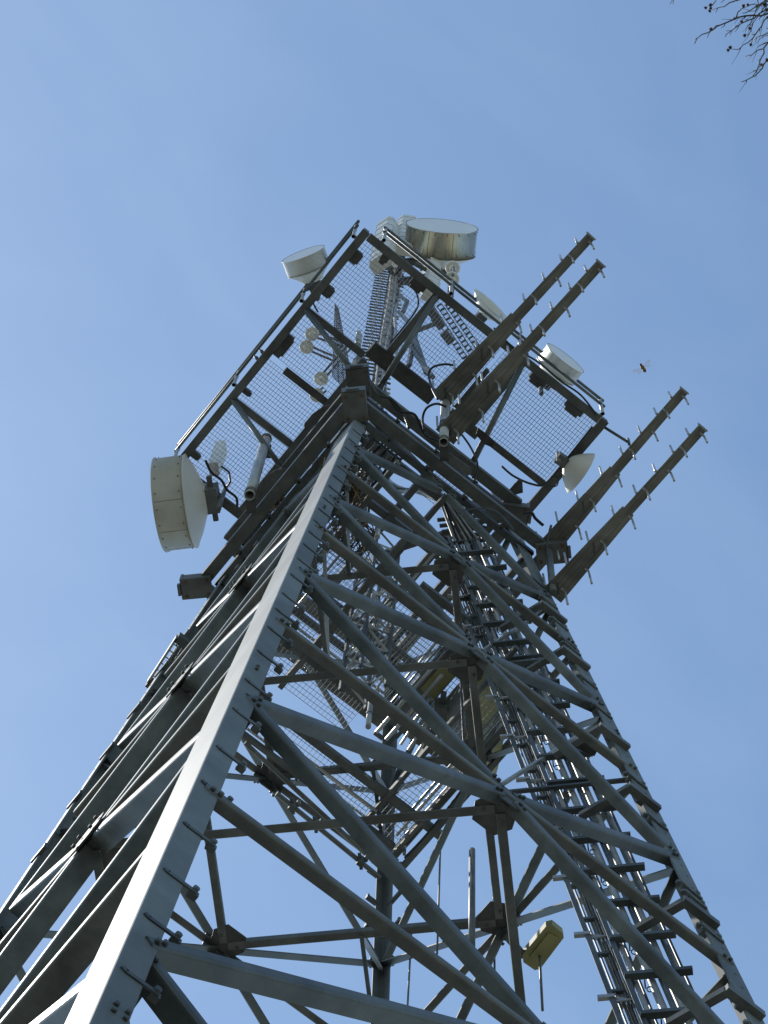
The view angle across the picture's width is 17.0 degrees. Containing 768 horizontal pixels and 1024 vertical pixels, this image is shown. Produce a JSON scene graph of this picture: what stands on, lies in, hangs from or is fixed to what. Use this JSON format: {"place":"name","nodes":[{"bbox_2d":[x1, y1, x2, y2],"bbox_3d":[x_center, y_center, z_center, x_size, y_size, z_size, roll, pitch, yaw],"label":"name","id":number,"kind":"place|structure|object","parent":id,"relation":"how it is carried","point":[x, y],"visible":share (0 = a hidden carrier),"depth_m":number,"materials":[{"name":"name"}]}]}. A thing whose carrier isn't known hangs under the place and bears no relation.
{"place":"outdoors","nodes":[
{"label":"outdoors","id":0,"kind":"place"},
{"bbox_2d":[309,387,326,401],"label":"disc antenna","id":1,"kind":"object","parent":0,"point":[312,398],"visible":0.19,"depth_m":48.02,"materials":[{"name":"metal"}]},
{"bbox_2d":[0,0,767,1023],"label":"sky","id":2,"kind":"structure","parent":0,"point":[162,162],"materials":[{"name":"blue"}]},
{"bbox_2d":[639,363,645,371],"bbox_3d":[0.393,-0.220,3.900,0.017,0.008,0.031,38,-75,-9],"label":"bee","id":3,"kind":"object","parent":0,"point":[642,367],"visible":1,"depth_m":3.90,"materials":[{"name":"beige"}]},
{"bbox_3d":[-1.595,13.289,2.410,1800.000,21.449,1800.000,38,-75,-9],"label":"ground","id":4,"kind":"structure","parent":0,"visible":0},
{"bbox_2d":[0,363,764,1023],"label":"lattice tower","id":5,"kind":"structure","parent":4,"relation":"on","point":[158,775],"depth_m":29.21,"materials":[{"name":"metal"}]},
{"bbox_2d":[145,632,191,687],"bbox_3d":[-3.243,2.327,38.996,0.338,0.150,1.028,31,-75,-7],"label":"side landing","id":6,"kind":"object","parent":5,"relation":"attached to","point":[181,640],"visible":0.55,"depth_m":38.90,"materials":[{"name":"metal"}]},
{"bbox_2d":[243,741,382,872],"bbox_3d":[-0.947,4.482,38.319,3.134,0.074,0.078,44,-76,-11],"label":"conduit pipe","id":7,"kind":"object","parent":5,"relation":"attached to","point":[292,786],"visible":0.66,"depth_m":38.21,"materials":[{"name":"metal"}]},
{"bbox_2d":[275,792,381,879],"bbox_3d":[-0.812,4.741,37.608,2.008,0.074,0.078,40,-76,-10],"label":"conduit pipe","id":8,"kind":"object","parent":5,"relation":"attached to","point":[331,838],"visible":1,"depth_m":37.59,"materials":[{"name":"metal"}]},
{"bbox_2d":[288,797,300,814],"bbox_3d":[-1.316,4.273,37.514,0.257,0.240,0.168,65,-81,-15],"label":"pipe clip","id":9,"kind":"object","parent":8,"relation":"attached to","point":[293,805],"visible":1,"depth_m":37.45,"materials":[{"name":"metal"}]},
{"bbox_2d":[313,816,322,832],"bbox_3d":[-0.983,4.554,37.588,0.257,0.240,0.168,65,-81,-15],"label":"pipe clip","id":10,"kind":"object","parent":8,"relation":"attached to","point":[315,819],"visible":0.33,"depth_m":37.56,"materials":[{"name":"metal"}]},
{"bbox_2d":[356,853,367,869],"bbox_3d":[-0.326,5.111,37.735,0.257,0.240,0.168,65,-81,-15],"label":"pipe clip","id":11,"kind":"object","parent":8,"relation":"attached to","point":[361,861],"visible":0.98,"depth_m":37.66,"materials":[{"name":"metal"}]},
{"bbox_2d":[234,460,453,695],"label":"rest platform","id":12,"kind":"structure","parent":5,"relation":"attached to","point":[434,509],"depth_m":42.60,"materials":[{"name":"metal"}]},
{"bbox_2d":[332,304,360,381],"bbox_3d":[-0.661,-3.045,48.871,0.435,4.516,1.167,-39,-78,12],"label":"grid panel","id":13,"kind":"object","parent":5,"relation":"on","point":[338,373],"visible":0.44,"depth_m":48.32,"materials":[{"name":"metal"}]},
{"bbox_2d":[299,340,334,362],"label":"disc antenna","id":14,"kind":"object","parent":13,"relation":"attached to","point":[309,348],"visible":0.72,"depth_m":49.01,"materials":[{"name":"metal"}]},
{"bbox_2d":[305,327,342,347],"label":"disc antenna","id":15,"kind":"object","parent":13,"relation":"attached to","point":[317,334],"visible":0.75,"depth_m":48.92,"materials":[{"name":"metal"}]},
{"bbox_2d":[314,346,349,385],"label":"disc antenna","id":16,"kind":"object","parent":13,"relation":"attached to","point":[321,376],"visible":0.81,"depth_m":48.21,"materials":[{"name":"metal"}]},
{"bbox_2d":[355,330,362,347],"bbox_3d":[-0.483,-3.271,48.911,0.118,0.810,0.257,-15,-74,6],"label":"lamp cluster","id":17,"kind":"object","parent":13,"relation":"attached to","point":[360,338],"visible":0.71,"depth_m":48.75,"materials":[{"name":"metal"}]},
{"bbox_2d":[316,428,402,552],"bbox_3d":[-0.883,0.029,43.746,0.636,0.171,3.606,38,-75,-9],"label":"cable tray","id":18,"kind":"object","parent":5,"relation":"attached to","point":[386,449],"visible":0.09,"depth_m":43.42,"materials":[{"name":"metal"}]},
{"bbox_2d":[338,531,399,710],"bbox_3d":[-0.191,1.607,41.494,0.534,6.900,0.534,38,-75,-9],"label":"lattice truss","id":19,"kind":"object","parent":5,"relation":"attached to","point":[364,629],"visible":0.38,"depth_m":40.18,"materials":[{"name":"metal"}]},
{"bbox_2d":[365,702,372,729],"bbox_3d":[-0.211,2.951,37.589,0.103,1.050,0.108,38,-75,-9],"label":"stub pipe","id":20,"kind":"object","parent":5,"relation":"attached to","point":[369,713],"visible":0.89,"depth_m":37.42,"materials":[{"name":"metal"}]},
{"bbox_2d":[369,593,375,616],"bbox_3d":[-0.176,1.415,39.237,0.103,0.900,0.108,38,-75,-9],"label":"stub pipe","id":21,"kind":"object","parent":5,"relation":"attached to","point":[373,596],"visible":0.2,"depth_m":39.46,"materials":[{"name":"metal"}]},
{"bbox_2d":[375,527,380,539],"bbox_3d":[-0.089,0.263,40.451,0.103,0.900,0.108,38,-75,-9],"label":"stub pipe","id":22,"kind":"object","parent":5,"relation":"attached to","point":[377,533],"visible":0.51,"depth_m":40.10,"materials":[{"name":"metal"}]},
{"bbox_2d":[280,423,484,623],"bbox_3d":[-0.104,0.211,44.802,3.228,0.257,3.174,38,-75,-9],"label":"beam frame","id":23,"kind":"object","parent":5,"relation":"attached to","point":[384,513],"visible":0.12,"depth_m":44.66,"materials":[{"name":"metal"}]},
{"bbox_2d":[290,523,485,702],"bbox_3d":[-0.261,1.263,42.902,3.277,1.089,3.037,38,-75,-9],"label":"guard rail","id":24,"kind":"object","parent":5,"relation":"attached to","point":[430,649],"visible":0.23,"depth_m":43.42,"materials":[{"name":"metal"}]},
{"bbox_2d":[368,378,409,429],"bbox_3d":[0.112,-1.841,43.098,1.007,0.624,0.135,43,-76,-10],"label":"cable","id":25,"kind":"object","parent":5,"relation":"attached to","point":[387,397],"visible":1,"depth_m":43.09,"materials":[{"name":"black rubber"}]},
{"bbox_2d":[351,263,434,541],"bbox_3d":[0.457,-3.679,55.549,1.710,24.900,0.581,-37,-78,12],"label":"antenna mast","id":26,"kind":"object","parent":5,"relation":"attached to","point":[378,374],"visible":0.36,"depth_m":57.45,"materials":[{"name":"metal"}]},
{"bbox_2d":[387,255,441,284],"bbox_3d":[0.605,-6.258,65.058,1.655,2.925,0.673,26,-74,-6],"label":"mast head frame","id":27,"kind":"object","parent":26,"relation":"attached to","point":[412,261],"visible":0.17,"depth_m":63.92,"materials":[{"name":"metal"}]},
{"bbox_2d":[362,269,388,375],"bbox_3d":[-0.275,-3.897,56.771,0.330,16.515,0.036,9,-73,-1],"label":"climbing ladder","id":28,"kind":"object","parent":27,"relation":"attached to","point":[375,310],"visible":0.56,"depth_m":58.99,"materials":[{"name":"metal"}]},
{"bbox_2d":[369,216,398,274],"bbox_3d":[0.070,-6.675,65.005,0.572,5.100,0.677,-33,-77,11],"label":"sector antenna","id":29,"kind":"object","parent":27,"relation":"attached to","point":[391,223],"visible":0.56,"depth_m":64.46,"materials":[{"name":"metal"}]},
{"bbox_2d":[395,214,416,257],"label":"sector antenna","id":30,"kind":"object","parent":27,"relation":"attached to","point":[402,220],"visible":0.3,"depth_m":66.09,"materials":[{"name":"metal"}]},
{"bbox_2d":[414,257,441,301],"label":"sector antenna","id":31,"kind":"object","parent":27,"relation":"attached to","point":[433,277],"visible":0.52,"depth_m":62.80,"materials":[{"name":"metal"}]},
{"bbox_2d":[405,218,477,276],"bbox_3d":[1.415,-6.620,65.445,1.860,1.860,1.383,5,-73,0],"label":"drum antenna","id":32,"kind":"object","parent":27,"relation":"attached to","point":[444,242],"visible":0.81,"depth_m":64.68,"materials":[{"name":"metal"}]},
{"bbox_2d":[242,645,552,868],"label":"rest platform","id":33,"kind":"structure","parent":5,"relation":"attached to","point":[385,794],"depth_m":38.43,"materials":[{"name":"metal"}]},
{"bbox_2d":[247,728,392,843],"bbox_3d":[-1.170,3.753,38.880,3.600,1.233,0.511,38,-75,-9],"label":"guard rail","id":34,"kind":"object","parent":33,"relation":"attached to","point":[351,792],"visible":0.11,"depth_m":38.41,"materials":[{"name":"metal"}]},
{"bbox_2d":[437,818,447,825],"bbox_3d":[0.886,4.560,38.466,0.257,0.240,0.168,65,-81,-15],"label":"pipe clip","id":35,"kind":"object","parent":33,"relation":"attached to","point":[442,820],"visible":0.25,"depth_m":38.36,"materials":[{"name":"metal"}]},
{"bbox_2d":[174,220,630,518],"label":"service platform","id":36,"kind":"structure","parent":5,"relation":"attached to","point":[388,362],"depth_m":45.35,"materials":[{"name":"metal"}]},
{"bbox_2d":[150,454,226,551],"bbox_3d":[-3.417,-0.195,45.765,1.173,1.712,1.712,-7,-73,4],"label":"drum antenna","id":37,"kind":"object","parent":36,"relation":"attached to","point":[186,500],"visible":1,"depth_m":45.18,"materials":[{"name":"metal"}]},
{"bbox_2d":[208,440,230,487],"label":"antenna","id":38,"kind":"object","parent":36,"relation":"on","point":[220,465],"visible":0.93,"depth_m":46.70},
{"bbox_2d":[204,460,238,507],"bbox_3d":[-2.877,-0.511,45.806,0.137,0.047,1.052,-33,-77,11],"label":"cable","id":39,"kind":"object","parent":36,"relation":"hanging from","point":[222,482],"visible":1,"depth_m":45.79,"materials":[{"name":"black rubber"}]},
{"bbox_2d":[244,433,271,512],"bbox_3d":[-2.146,-0.683,43.813,0.200,3.540,0.421,2,-73,1],"label":"mounting pipe","id":40,"kind":"object","parent":36,"relation":"attached to","point":[262,455],"visible":0.85,"depth_m":43.00,"materials":[{"name":"metal"}]},
{"bbox_2d":[282,245,329,300],"bbox_3d":[-1.305,-4.246,46.021,0.822,0.822,0.842,-19,-75,8],"label":"drum antenna","id":41,"kind":"object","parent":36,"relation":"attached to","point":[304,266],"visible":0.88,"depth_m":45.69,"materials":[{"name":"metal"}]},
{"bbox_2d":[389,282,418,344],"bbox_3d":[0.391,-3.486,45.573,0.369,0.345,1.115,14,-73,-2],"label":"cable","id":42,"kind":"object","parent":36,"relation":"attached to","point":[405,324],"visible":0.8,"depth_m":45.62,"materials":[{"name":"black rubber"}]},
{"bbox_2d":[445,271,458,307],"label":"disc antenna","id":43,"kind":"object","parent":36,"relation":"attached to","point":[455,277],"visible":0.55,"depth_m":46.81,"materials":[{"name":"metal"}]},
{"bbox_2d":[445,260,459,275],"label":"disc antenna","id":44,"kind":"object","parent":36,"relation":"attached to","point":[452,265],"visible":0.88,"depth_m":47.52,"materials":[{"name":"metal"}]},
{"bbox_2d":[428,303,478,359],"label":"perforated trays","id":45,"kind":"object","parent":36,"relation":"attached to","point":[433,313],"visible":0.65,"depth_m":47.04,"materials":[{"name":"metal"}]},
{"bbox_2d":[474,289,506,322],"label":"dish antenna","id":46,"kind":"object","parent":36,"relation":"attached to","point":[488,305],"visible":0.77,"depth_m":46.05,"materials":[{"name":"metal"}]},
{"bbox_2d":[493,327,596,414],"bbox_3d":[2.849,-2.481,45.159,2.410,0.035,0.137,38,-75,-9],"label":"cable","id":47,"kind":"object","parent":36,"relation":"attached to","point":[556,377],"visible":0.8,"depth_m":45.18,"materials":[{"name":"black rubber"}]},
{"bbox_2d":[537,343,583,395],"bbox_3d":[3.033,-2.489,46.248,0.845,0.839,0.774,38,-75,-9],"label":"drum antenna","id":48,"kind":"object","parent":36,"relation":"attached to","point":[564,362],"visible":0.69,"depth_m":45.92,"materials":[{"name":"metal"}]},
{"bbox_2d":[554,451,594,492],"bbox_3d":[3.295,-0.840,45.488,0.555,0.848,0.846,38,-75,-9],"label":"dish antenna","id":49,"kind":"object","parent":36,"relation":"attached to","point":[575,469],"visible":1,"depth_m":45.29,"materials":[{"name":"metal"}]},
{"bbox_2d":[267,535,551,777],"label":"equipment platform","id":50,"kind":"structure","parent":5,"relation":"attached to","point":[438,598],"depth_m":40.63,"materials":[{"name":"metal"}]},
{"bbox_2d":[375,669,459,740],"bbox_3d":[0.729,2.893,40.567,0.726,0.666,1.860,38,-75,-9],"label":"guard rail","id":51,"kind":"object","parent":50,"relation":"attached to","point":[411,710],"visible":0.45,"depth_m":40.32,"materials":[{"name":"metal"}]},
{"bbox_2d":[425,673,507,773],"bbox_3d":[1.262,3.293,40.545,1.217,1.725,1.725,9,-73,-1],"label":"dish antenna","id":52,"kind":"object","parent":50,"relation":"attached to","point":[444,708],"visible":0.15,"depth_m":40.01,"materials":[{"name":"metal"}]},
{"bbox_2d":[407,934,411,1004],"bbox_3d":[0.353,6.396,35.719,0.028,2.700,0.030,38,-75,-9],"label":"rod","id":53,"kind":"object","parent":5,"relation":"hanging from","point":[409,969],"visible":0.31,"depth_m":35.41,"materials":[{"name":"metal"}]},
{"bbox_2d":[389,397,439,445],"bbox_3d":[0.609,-1.420,43.068,1.445,0.360,0.180,42,-76,-10],"label":"cable","id":54,"kind":"object","parent":5,"relation":"attached to","point":[417,419],"visible":0.77,"depth_m":43.14,"materials":[{"name":"black rubber"}]},
{"bbox_2d":[404,791,460,858],"bbox_3d":[0.752,4.688,38.478,0.072,0.047,1.409,36,-75,-9],"label":"cable","id":55,"kind":"object","parent":5,"relation":"attached to","point":[412,850],"visible":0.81,"depth_m":38.50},
{"bbox_2d":[422,403,446,431],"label":"cable","id":56,"kind":"object","parent":5,"relation":"attached to","point":[427,407],"visible":1,"depth_m":42.76,"materials":[{"name":"black rubber"}]},
{"bbox_2d":[436,852,440,954],"bbox_3d":[0.781,5.461,36.517,0.028,3.600,0.030,38,-75,-9],"label":"rod","id":57,"kind":"object","parent":5,"relation":"hanging from","point":[437,941],"visible":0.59,"depth_m":36.66,"materials":[{"name":"metal"}]},
{"bbox_2d":[438,399,449,460],"bbox_3d":[1.032,-1.544,43.468,0.174,3.603,0.406,-1,-73,2],"label":"mounting pipe","id":58,"kind":"object","parent":5,"relation":"attached to","point":[444,442],"visible":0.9,"depth_m":42.04,"materials":[{"name":"metal"}]},
{"bbox_2d":[432,231,595,406],"bbox_3d":[2.226,-3.290,43.713,0.428,1.474,3.824,41,-78,-10],"label":"dipole array","id":59,"kind":"object","parent":58,"relation":"attached to","point":[456,381],"visible":1,"depth_m":43.83,"materials":[{"name":"metal"}]},
{"bbox_2d":[428,363,452,399],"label":"cable","id":60,"kind":"object","parent":59,"relation":"attached to","point":[429,379],"visible":1,"depth_m":44.40,"materials":[{"name":"black rubber"}]},
{"bbox_2d":[436,258,605,444],"bbox_3d":[2.257,-2.638,42.028,0.432,1.487,3.857,40,-78,-10],"label":"dipole array","id":61,"kind":"object","parent":58,"relation":"attached to","point":[460,418],"visible":1,"depth_m":42.15,"materials":[{"name":"metal"}]},
{"bbox_2d":[460,681,464,742],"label":"cable","id":62,"kind":"object","parent":5,"relation":"attached to","point":[462,714],"visible":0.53,"depth_m":36.60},
{"bbox_2d":[396,688,533,855],"bbox_3d":[1.232,3.702,38.808,0.333,1.179,3.360,38,-75,-9],"label":"guard rail","id":63,"kind":"object","parent":5,"relation":"attached to","point":[404,827],"visible":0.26,"depth_m":38.80,"materials":[{"name":"metal"}]},
{"bbox_2d":[461,434,478,478],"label":"cable","id":64,"kind":"object","parent":5,"relation":"hanging from","point":[473,452],"visible":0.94,"depth_m":43.11,"materials":[{"name":"black rubber"}]},
{"bbox_2d":[468,847,474,945],"bbox_3d":[1.137,5.090,33.173,0.086,3.450,0.090,38,-75,-9],"label":"rod","id":65,"kind":"object","parent":5,"relation":"hanging from","point":[471,934],"visible":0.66,"depth_m":33.35,"materials":[{"name":"metal"}]},
{"bbox_2d":[459,508,513,529],"bbox_3d":[1.702,0.069,40.644,1.150,1.511,0.265,38,-75,-9],"label":"cable","id":66,"kind":"object","parent":5,"relation":"attached to","point":[489,509],"visible":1,"depth_m":40.47,"materials":[{"name":"black rubber"}]},
{"bbox_2d":[492,894,495,969],"bbox_3d":[1.493,5.702,34.839,0.028,3.900,0.030,38,-75,-9],"label":"rod","id":67,"kind":"object","parent":5,"relation":"hanging from","point":[494,964],"depth_m":33.95,"materials":[{"name":"metal"}]},
{"bbox_2d":[501,920,563,1011],"bbox_3d":[1.909,5.821,33.197,0.766,1.680,0.662,38,-75,-9],"label":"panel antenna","id":68,"kind":"object","parent":5,"relation":"hanging from","point":[537,950],"visible":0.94,"depth_m":33.87,"materials":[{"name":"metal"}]},
{"bbox_2d":[501,426,592,486],"bbox_3d":[3.012,-0.884,45.484,1.783,0.041,0.650,-24,-75,9],"label":"cable","id":69,"kind":"object","parent":5,"relation":"attached to","point":[559,467],"visible":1,"depth_m":45.54,"materials":[{"name":"black rubber"}]},
{"bbox_2d":[545,548,556,595],"bbox_3d":[2.693,0.907,41.492,0.118,2.704,0.202,0,-73,2],"label":"mounting pipe","id":70,"kind":"object","parent":5,"relation":"attached to","point":[551,573],"visible":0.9,"depth_m":41.16,"materials":[{"name":"metal"}]},
{"bbox_2d":[546,525,551,557],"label":"cable","id":71,"kind":"object","parent":70,"relation":"attached to","point":[547,539],"visible":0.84,"depth_m":42.17,"materials":[{"name":"black rubber"}]},
{"bbox_2d":[542,422,707,604],"bbox_3d":[3.794,0.006,40.117,0.399,1.376,3.569,39,-78,-9],"label":"dipole array","id":72,"kind":"object","parent":70,"relation":"attached to","point":[565,580],"visible":1,"depth_m":40.22,"materials":[{"name":"metal"}]},
{"bbox_2d":[548,475,558,487],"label":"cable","id":73,"kind":"object","parent":5,"relation":"attached to","point":[557,482],"visible":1,"depth_m":45.59,"materials":[{"name":"black rubber"}]},
{"bbox_2d":[440,536,765,1023],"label":"cable ladder","id":74,"kind":"object","parent":5,"relation":"attached to","point":[677,1011],"visible":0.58,"depth_m":31.83,"materials":[{"name":"metal"}]},
{"bbox_2d":[374,465,487,550],"bbox_3d":[0.681,-0.264,45.602,2.443,4.510,0.667,2,-73,1],"label":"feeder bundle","id":75,"kind":"object","parent":74,"relation":"attached to","point":[463,530],"visible":0.55,"depth_m":44.26,"materials":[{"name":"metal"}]},
{"bbox_2d":[576,742,596,755],"bbox_3d":[2.707,3.089,34.070,0.277,0.192,0.180,25,-74,-6],"label":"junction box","id":76,"kind":"object","parent":74,"relation":"attached to","point":[585,747],"visible":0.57,"depth_m":33.99,"materials":[{"name":"metal"}]},
{"bbox_2d":[535,386,688,559],"bbox_3d":[3.784,-0.660,42.268,0.398,1.369,3.552,38,-78,-9],"label":"dipole array","id":77,"kind":"object","parent":5,"relation":"attached to","point":[569,522],"visible":0.98,"depth_m":42.35,"materials":[{"name":"metal"}]},
{"bbox_2d":[523,511,543,525],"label":"cable","id":78,"kind":"object","parent":77,"relation":"attached to","point":[536,519],"visible":1,"depth_m":42.80,"materials":[{"name":"black rubber"}]},
{"bbox_2d":[670,0,767,91],"bbox_3d":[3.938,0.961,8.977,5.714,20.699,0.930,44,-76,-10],"label":"beech tree","id":79,"kind":"object","parent":4,"relation":"on","point":[763,4],"visible":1,"depth_m":17.96,"materials":[{"name":"brown plant"}]}
]}

